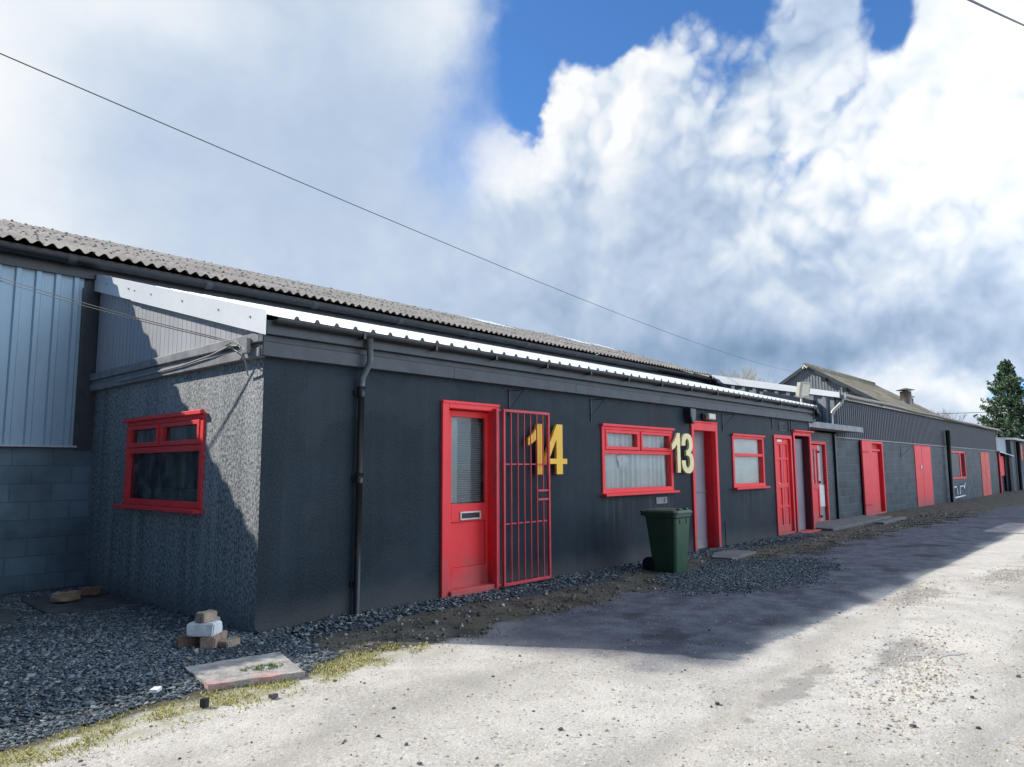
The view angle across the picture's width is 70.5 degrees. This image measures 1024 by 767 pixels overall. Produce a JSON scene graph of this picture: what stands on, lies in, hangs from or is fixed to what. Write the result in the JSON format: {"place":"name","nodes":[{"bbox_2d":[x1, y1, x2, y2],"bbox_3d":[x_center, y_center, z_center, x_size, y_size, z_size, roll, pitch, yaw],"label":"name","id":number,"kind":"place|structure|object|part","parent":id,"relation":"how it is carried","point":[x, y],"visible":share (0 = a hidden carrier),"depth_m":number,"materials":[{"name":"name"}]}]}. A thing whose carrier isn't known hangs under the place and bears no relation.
{"place":"outdoors","nodes":[
{"label":"outdoors","id":0,"kind":"place"},
{"bbox_2d":[0,490,1023,766],"bbox_3d":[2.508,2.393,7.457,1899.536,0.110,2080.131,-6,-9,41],"label":"ground","id":1,"kind":"structure","parent":0,"point":[770,626],"depth_m":5.10,"materials":[{"name":"grey concrete"}]},
{"bbox_2d":[21,592,142,613],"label":"concrete slab","id":2,"kind":"structure","parent":1,"relation":"on","point":[46,605],"depth_m":7.99,"materials":[{"name":"grey concrete"}]},
{"bbox_2d":[50,590,81,602],"bbox_3d":[-4.981,2.377,8.100,0.177,0.110,0.279,-3,-7,21],"label":"stone","id":3,"kind":"object","parent":2,"relation":"on","point":[71,595],"visible":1,"depth_m":8.03,"materials":[{"name":"brown stone"}]},
{"bbox_2d":[80,586,103,595],"bbox_3d":[-4.913,2.421,8.467,0.238,0.103,0.158,2,-7,-16],"label":"stone","id":4,"kind":"object","parent":2,"relation":"on","point":[90,590],"visible":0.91,"depth_m":8.41,"materials":[{"name":"brown stone"}]},
{"bbox_2d":[200,697,208,707],"bbox_3d":[-1.969,2.043,4.641,0.041,0.056,0.046,-2,-7,17],"label":"stone","id":5,"kind":"object","parent":1,"relation":"on","point":[204,702],"visible":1,"depth_m":4.62,"materials":[{"name":"black stone"}]},
{"bbox_2d":[0,641,430,766],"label":"moss","id":6,"kind":"object","parent":1,"relation":"on","point":[270,685],"visible":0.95,"depth_m":4.69,"materials":[{"name":"plant"}]},
{"bbox_2d":[219,636,239,647],"bbox_3d":[-2.394,2.201,6.145,0.104,0.092,0.155,-4,-8,28],"label":"stone","id":7,"kind":"object","parent":1,"relation":"on","point":[232,641],"visible":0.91,"depth_m":6.11,"materials":[{"name":"beige stone"}]},
{"bbox_2d":[185,652,304,690],"bbox_3d":[-2.011,2.162,5.407,0.728,0.100,0.734,4,-8,-31],"label":"paving slab","id":8,"kind":"object","parent":1,"relation":"on","point":[218,675],"depth_m":5.29,"materials":[{"name":"grey concrete"}]},
{"bbox_2d":[239,661,283,671],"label":"grass","id":9,"kind":"structure","parent":8,"relation":"on","point":[271,665],"depth_m":5.40,"materials":[{"name":"green plant"}]},
{"bbox_2d":[268,693,277,698],"bbox_3d":[-1.581,2.070,4.802,0.034,0.032,0.062,-4,-7,26],"label":"stone","id":10,"kind":"object","parent":1,"relation":"on","point":[273,696],"visible":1,"depth_m":4.78,"materials":[{"name":"grey stone"}]},
{"bbox_2d":[0,219,718,593],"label":"warehouse","id":11,"kind":"structure","parent":1,"relation":"on","point":[48,351],"depth_m":9.52,"materials":[{"name":"metal"}]},
{"bbox_2d":[0,532,848,750],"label":"slate chippings","id":12,"kind":"object","parent":1,"relation":"on","point":[110,624],"visible":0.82,"depth_m":6.32,"materials":[{"name":"grey gravel"}]},
{"bbox_2d":[0,609,17,624],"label":"concrete slab","id":13,"kind":"structure","parent":12,"relation":"on","point":[6,617],"depth_m":7.26,"materials":[{"name":"grey concrete"}]},
{"bbox_2d":[149,686,161,692],"bbox_3d":[-2.409,2.069,4.899,0.054,0.027,0.101,1,-7,-9],"label":"stone","id":14,"kind":"object","parent":12,"relation":"on","point":[155,689],"visible":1,"depth_m":4.88,"materials":[{"name":"white stone"}]},
{"bbox_2d":[176,636,200,647],"bbox_3d":[-2.720,2.191,6.147,0.222,0.100,0.107,2,-7,-19],"label":"brick","id":15,"kind":"object","parent":12,"relation":"on","point":[183,641],"visible":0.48,"depth_m":6.10,"materials":[{"name":"brown brick"}]},
{"bbox_2d":[200,630,227,648],"bbox_3d":[-2.542,2.187,6.184,0.135,0.111,0.287,0,-7,0],"label":"brick","id":16,"kind":"object","parent":12,"relation":"on","point":[210,642],"visible":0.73,"depth_m":6.06,"materials":[{"name":"brown brick"}]},
{"bbox_2d":[186,620,221,636],"bbox_3d":[-2.608,2.075,6.147,0.243,0.116,0.174,-1,-7,4],"label":"block","id":17,"kind":"object","parent":16,"relation":"on","point":[207,629],"depth_m":6.07,"materials":[{"name":"white concrete"}]},
{"bbox_2d":[195,610,216,622],"bbox_3d":[-2.599,1.983,6.164,0.106,0.090,0.165,-3,-7,20],"label":"brick","id":18,"kind":"object","parent":17,"relation":"on","point":[206,616],"visible":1,"depth_m":6.11,"materials":[{"name":"beige stone"}]},
{"bbox_2d":[84,274,821,633],"bbox_3d":[0.900,1.067,13.467,4.660,4.310,14.621,-6,-9,41],"label":"workshop unit","id":19,"kind":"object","parent":1,"relation":"on","point":[314,470],"visible":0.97,"depth_m":8.44,"materials":[{"name":"grey paint"}]},
{"bbox_2d":[0,277,239,343],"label":"overhead cable","id":20,"kind":"object","parent":19,"relation":"on","point":[120,313],"visible":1,"depth_m":7.50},
{"bbox_2d":[113,409,205,513],"bbox_3d":[-3.832,0.892,8.295,2.170,1.160,0.550,-6,-9,41],"label":"window","id":21,"kind":"structure","parent":19,"relation":"in","point":[171,495],"depth_m":8.32,"materials":[{"name":"red paint"}]},
{"bbox_3d":[-0.570,1.433,8.779,0.330,2.404,0.990,-6,-9,41],"label":"door","id":22,"kind":"part","parent":19,"relation":"part of","materials":[{"name":"red paint"}]},
{"bbox_2d":[526,424,566,473],"bbox_3d":[0.461,0.886,9.806,0.082,0.680,0.825,-6,-9,41],"label":"number sign","id":23,"kind":"object","parent":19,"relation":"attached to","point":[556,442],"visible":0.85,"depth_m":9.87,"materials":[{"name":"yellow paint"}]},
{"bbox_2d":[601,423,679,496],"bbox_3d":[2.044,1.227,11.614,0.207,1.088,2.180,-6,-9,41],"label":"window","id":24,"kind":"structure","parent":19,"relation":"in","point":[635,460],"depth_m":11.60,"materials":[{"name":"red paint"}]},
{"bbox_2d":[670,433,693,472],"bbox_3d":[2.912,1.205,12.512,0.097,0.688,0.745,-6,-9,41],"label":"number sign","id":25,"kind":"object","parent":19,"relation":"attached to","point":[677,442],"visible":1,"depth_m":12.49,"materials":[{"name":"yellow paint"}]},
{"bbox_2d":[684,408,695,423],"bbox_3d":[3.157,0.578,12.838,0.131,0.269,0.210,-6,-9,41],"label":"alarm box","id":26,"kind":"object","parent":19,"relation":"attached to","point":[690,415],"visible":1,"depth_m":12.78,"materials":[{"name":"black plastic"}]},
{"bbox_3d":[3.465,1.911,13.228,0.340,2.430,1.020,-6,-9,41],"label":"door","id":27,"kind":"part","parent":19,"relation":"part of","materials":[{"name":"red paint"}]},
{"bbox_2d":[701,413,715,420],"bbox_3d":[3.634,0.613,13.370,0.134,0.120,0.360,-6,-9,41],"label":"wall lamp","id":28,"kind":"object","parent":19,"relation":"attached to","point":[707,416],"visible":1,"depth_m":13.28,"materials":[{"name":"white plastic"}]},
{"bbox_2d":[731,433,769,489],"bbox_3d":[4.791,1.578,14.643,0.185,1.088,1.570,-6,-9,41],"label":"window","id":29,"kind":"structure","parent":19,"relation":"in","point":[746,450],"depth_m":14.74,"materials":[{"name":"red paint"}]},
{"bbox_3d":[6.016,2.239,15.924,0.205,2.200,1.090,-6,-9,41],"label":"door","id":30,"kind":"part","parent":19,"relation":"part of","materials":[{"name":"red paint"}]},
{"bbox_2d":[796,382,810,404],"bbox_3d":[6.983,0.250,17.384,0.360,0.562,0.207,4,-8,-30],"label":"floodlight","id":31,"kind":"object","parent":19,"relation":"on","point":[802,389],"visible":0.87,"depth_m":17.33,"materials":[{"name":"metal"}]},
{"bbox_3d":[6.735,2.268,16.779,0.350,2.345,1.220,-6,-9,41],"label":"door","id":32,"kind":"part","parent":19,"relation":"part of","materials":[{"name":"red paint"}]},
{"bbox_2d":[7,561,1023,766],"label":"loose stones","id":33,"kind":"object","parent":1,"relation":"on","point":[950,693],"visible":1,"depth_m":5.08,"materials":[{"name":"grey stone"}]},
{"bbox_2d":[78,509,1017,765],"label":"soil crumbs","id":34,"kind":"object","parent":1,"relation":"on","point":[436,622],"visible":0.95,"depth_m":7.72,"materials":[{"name":"brown soil"}]},
{"bbox_2d":[332,514,981,654],"bbox_3d":[6.809,3.178,14.624,1.599,0.056,23.709,-7,-9,43],"label":"moss","id":35,"kind":"object","parent":1,"relation":"on","point":[763,556],"visible":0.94,"depth_m":9.39,"materials":[{"name":"plant"}]},
{"bbox_2d":[640,508,692,573],"bbox_3d":[2.264,2.288,10.627,0.648,0.923,0.513,-6,-9,41],"label":"wheelie bin","id":36,"kind":"object","parent":1,"relation":"on","point":[668,531],"visible":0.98,"depth_m":10.45,"materials":[{"name":"green plastic"}]},
{"bbox_2d":[711,549,755,559],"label":"concrete slab","id":37,"kind":"structure","parent":1,"relation":"on","point":[733,554],"depth_m":12.16,"materials":[{"name":"grey concrete"}]},
{"bbox_2d":[718,365,775,382],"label":"bare tree","id":38,"kind":"object","parent":1,"relation":"on","point":[751,377],"visible":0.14,"depth_m":45.16,"materials":[{"name":"brown plant"}]},
{"bbox_2d":[693,373,1000,522],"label":"block workshop","id":39,"kind":"structure","parent":1,"relation":"on","point":[871,457],"depth_m":23.85,"materials":[{"name":"black paint"}]},
{"bbox_2d":[0,53,788,370],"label":"overhead cable","id":40,"kind":"object","parent":39,"relation":"attached to","point":[288,177],"visible":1,"depth_m":9.93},
{"bbox_2d":[811,441,829,522],"bbox_3d":[8.033,2.599,19.125,0.122,2.150,1.440,-6,-9,41],"label":"door","id":41,"kind":"structure","parent":39,"relation":"in","point":[819,457],"depth_m":19.38,"materials":[{"name":"red paint"}]},
{"bbox_2d":[779,363,938,414],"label":"gabled shed","id":42,"kind":"structure","parent":39,"relation":"on","point":[819,378],"depth_m":25.41,"materials":[{"name":"grey metal"}]},
{"bbox_2d":[860,440,886,514],"bbox_3d":[11.290,2.964,22.721,0.230,2.310,2.390,-6,-9,41],"label":"door","id":43,"kind":"structure","parent":39,"relation":"in","point":[872,463],"depth_m":22.47,"materials":[{"name":"red paint"}]},
{"bbox_2d":[914,445,933,506],"bbox_3d":[15.629,3.501,27.523,0.105,2.298,2.520,-6,-9,41],"label":"door","id":44,"kind":"structure","parent":39,"relation":"in","point":[922,455],"depth_m":27.43,"materials":[{"name":"red paint"}]},
{"bbox_2d":[951,451,966,478],"bbox_3d":[19.757,3.619,32.200,0.120,1.210,3.150,-6,-9,41],"label":"window","id":45,"kind":"structure","parent":39,"relation":"in","point":[956,458],"depth_m":32.24,"materials":[{"name":"red paint"}]},
{"bbox_2d":[980,452,991,495],"bbox_3d":[24.161,4.614,37.000,0.080,2.208,2.420,-6,-9,41],"label":"door","id":46,"kind":"structure","parent":39,"relation":"in","point":[984,456],"depth_m":36.91,"materials":[{"name":"red paint"}]},
{"bbox_2d":[815,515,891,530],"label":"concrete slab","id":47,"kind":"structure","parent":1,"relation":"on","point":[840,524],"depth_m":18.62,"materials":[{"name":"grey concrete"}]},
{"bbox_2d":[875,516,906,524],"bbox_3d":[10.400,3.760,19.810,0.230,0.100,2.856,-6,-9,39],"label":"kerb stone","id":48,"kind":"object","parent":1,"relation":"on","point":[887,521],"visible":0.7,"depth_m":19.40,"materials":[{"name":"concrete"}]},
{"bbox_2d":[906,650,968,656],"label":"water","id":49,"kind":"structure","parent":1,"relation":"on","point":[940,652],"depth_m":5.93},
{"bbox_2d":[933,407,968,420],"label":"bare tree","id":50,"kind":"object","parent":1,"relation":"on","point":[952,414],"visible":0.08,"depth_m":56.44,"materials":[{"name":"brown plant"}]},
{"bbox_2d":[973,358,1023,438],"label":"conifer tree","id":51,"kind":"object","parent":1,"relation":"on","point":[1008,391],"visible":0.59,"depth_m":52.92,"materials":[{"name":"green plant"}]},
{"bbox_2d":[996,438,1013,492],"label":"porch","id":52,"kind":"object","parent":1,"relation":"on","point":[1004,470],"visible":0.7,"depth_m":42.57,"materials":[{"name":"white metal"}]},
{"bbox_2d":[1006,455,1013,490],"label":"door","id":53,"kind":"structure","parent":52,"relation":"in","point":[1008,457],"depth_m":42.66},
{"bbox_2d":[996,437,1023,490],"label":"end building","id":54,"kind":"structure","parent":1,"relation":"on","point":[1015,447],"depth_m":44.65,"materials":[{"name":"metal"}]},
{"bbox_2d":[0,0,1023,435],"label":"sky","id":55,"kind":"structure","parent":0,"point":[835,185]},
{"bbox_2d":[937,411,1011,413],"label":"overhead cable","id":56,"kind":"object","parent":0,"point":[973,412],"visible":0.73,"depth_m":53.16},
{"bbox_2d":[967,0,1023,25],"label":"overhead cable","id":57,"kind":"object","parent":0,"point":[992,10],"visible":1,"depth_m":7.94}
]}

